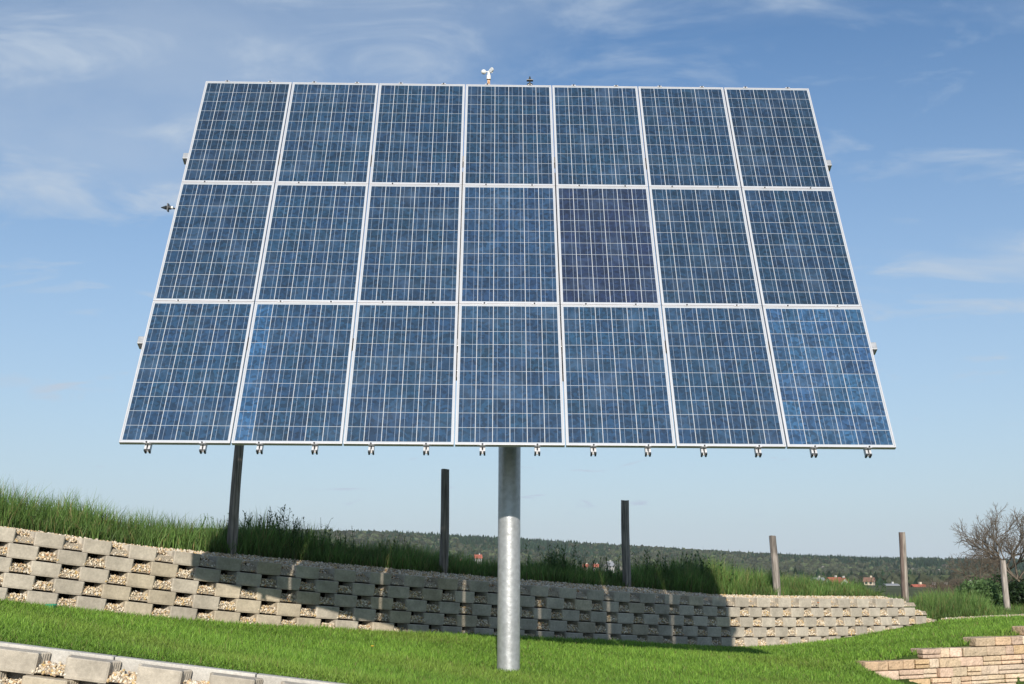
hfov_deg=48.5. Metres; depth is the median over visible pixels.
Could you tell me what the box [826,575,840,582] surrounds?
house
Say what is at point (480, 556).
house
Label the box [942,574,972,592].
bare bush
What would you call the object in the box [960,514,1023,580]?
bare tree
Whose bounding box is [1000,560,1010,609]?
wooden post
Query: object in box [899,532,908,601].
wooden post
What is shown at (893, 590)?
ground
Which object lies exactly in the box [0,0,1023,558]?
sky
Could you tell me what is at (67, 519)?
tall grass
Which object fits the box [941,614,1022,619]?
gravel path
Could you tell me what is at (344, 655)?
lawn grass
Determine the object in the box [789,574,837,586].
weed
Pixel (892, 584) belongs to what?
house
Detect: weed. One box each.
[191,514,240,541]
[226,504,309,548]
[276,516,330,548]
[298,526,356,553]
[361,535,414,556]
[525,543,584,573]
[563,552,619,577]
[631,549,686,579]
[671,550,734,584]
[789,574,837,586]
[841,577,885,592]
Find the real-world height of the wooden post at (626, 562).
1.548 m
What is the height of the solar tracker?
7.118 m
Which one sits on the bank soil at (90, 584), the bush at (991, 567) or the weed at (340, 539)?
the weed at (340, 539)
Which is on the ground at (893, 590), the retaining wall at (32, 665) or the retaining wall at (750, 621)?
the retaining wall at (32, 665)
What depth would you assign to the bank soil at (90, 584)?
20.05 m
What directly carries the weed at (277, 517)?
on the bank soil at (90, 584)
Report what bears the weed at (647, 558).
on the bank soil at (90, 584)
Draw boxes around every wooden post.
[225,445,243,573]
[439,469,448,589]
[621,500,631,602]
[769,535,781,607]
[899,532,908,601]
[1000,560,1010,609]
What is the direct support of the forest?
on the ground at (893, 590)
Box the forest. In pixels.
[183,528,1023,586]
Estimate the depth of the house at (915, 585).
387.25 m
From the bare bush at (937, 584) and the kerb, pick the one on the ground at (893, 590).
the bare bush at (937, 584)
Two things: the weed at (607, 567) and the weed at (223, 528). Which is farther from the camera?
the weed at (607, 567)
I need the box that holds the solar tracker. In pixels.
[119,67,895,670]
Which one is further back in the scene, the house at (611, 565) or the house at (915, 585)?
the house at (611, 565)
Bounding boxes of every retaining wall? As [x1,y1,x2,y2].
[0,527,936,646]
[0,646,305,683]
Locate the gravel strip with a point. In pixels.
(289, 561)
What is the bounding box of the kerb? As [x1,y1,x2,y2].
[0,641,343,683]
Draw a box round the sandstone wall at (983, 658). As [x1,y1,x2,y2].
[856,626,1023,683]
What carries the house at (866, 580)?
on the ground at (893, 590)
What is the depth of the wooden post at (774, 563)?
19.23 m
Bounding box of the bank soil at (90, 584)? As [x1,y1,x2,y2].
[0,535,893,634]
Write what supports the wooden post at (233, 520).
on the bank soil at (90, 584)
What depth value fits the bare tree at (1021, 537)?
79.40 m
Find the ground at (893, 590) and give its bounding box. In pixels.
[626,585,959,636]
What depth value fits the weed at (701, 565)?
18.87 m
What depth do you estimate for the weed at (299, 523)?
14.80 m
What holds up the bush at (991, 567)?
on the ground at (893, 590)
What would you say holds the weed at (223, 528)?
on the bank soil at (90, 584)
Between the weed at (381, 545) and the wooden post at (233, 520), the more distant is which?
the weed at (381, 545)
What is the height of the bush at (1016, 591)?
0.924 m
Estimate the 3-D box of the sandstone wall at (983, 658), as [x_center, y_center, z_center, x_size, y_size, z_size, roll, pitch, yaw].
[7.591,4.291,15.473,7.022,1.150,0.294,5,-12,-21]
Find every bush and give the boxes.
[917,577,954,593]
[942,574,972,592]
[956,577,1003,607]
[988,572,1023,606]
[996,572,1023,582]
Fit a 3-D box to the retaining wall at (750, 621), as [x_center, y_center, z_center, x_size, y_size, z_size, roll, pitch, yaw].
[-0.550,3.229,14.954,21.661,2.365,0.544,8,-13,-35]
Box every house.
[474,553,482,561]
[604,560,614,570]
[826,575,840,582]
[834,576,849,583]
[863,576,875,584]
[882,582,899,585]
[910,582,925,586]
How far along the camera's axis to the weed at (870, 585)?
21.54 m
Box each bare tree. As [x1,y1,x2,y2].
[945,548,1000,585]
[952,502,1023,582]
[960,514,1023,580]
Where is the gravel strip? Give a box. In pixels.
[0,526,894,598]
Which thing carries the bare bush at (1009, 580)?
on the ground at (893, 590)
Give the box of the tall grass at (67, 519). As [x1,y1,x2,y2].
[0,473,1023,620]
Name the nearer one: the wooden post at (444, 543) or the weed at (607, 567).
the wooden post at (444, 543)
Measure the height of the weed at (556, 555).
0.618 m
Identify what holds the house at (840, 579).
on the ground at (893, 590)
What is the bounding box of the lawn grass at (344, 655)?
[0,598,1023,683]

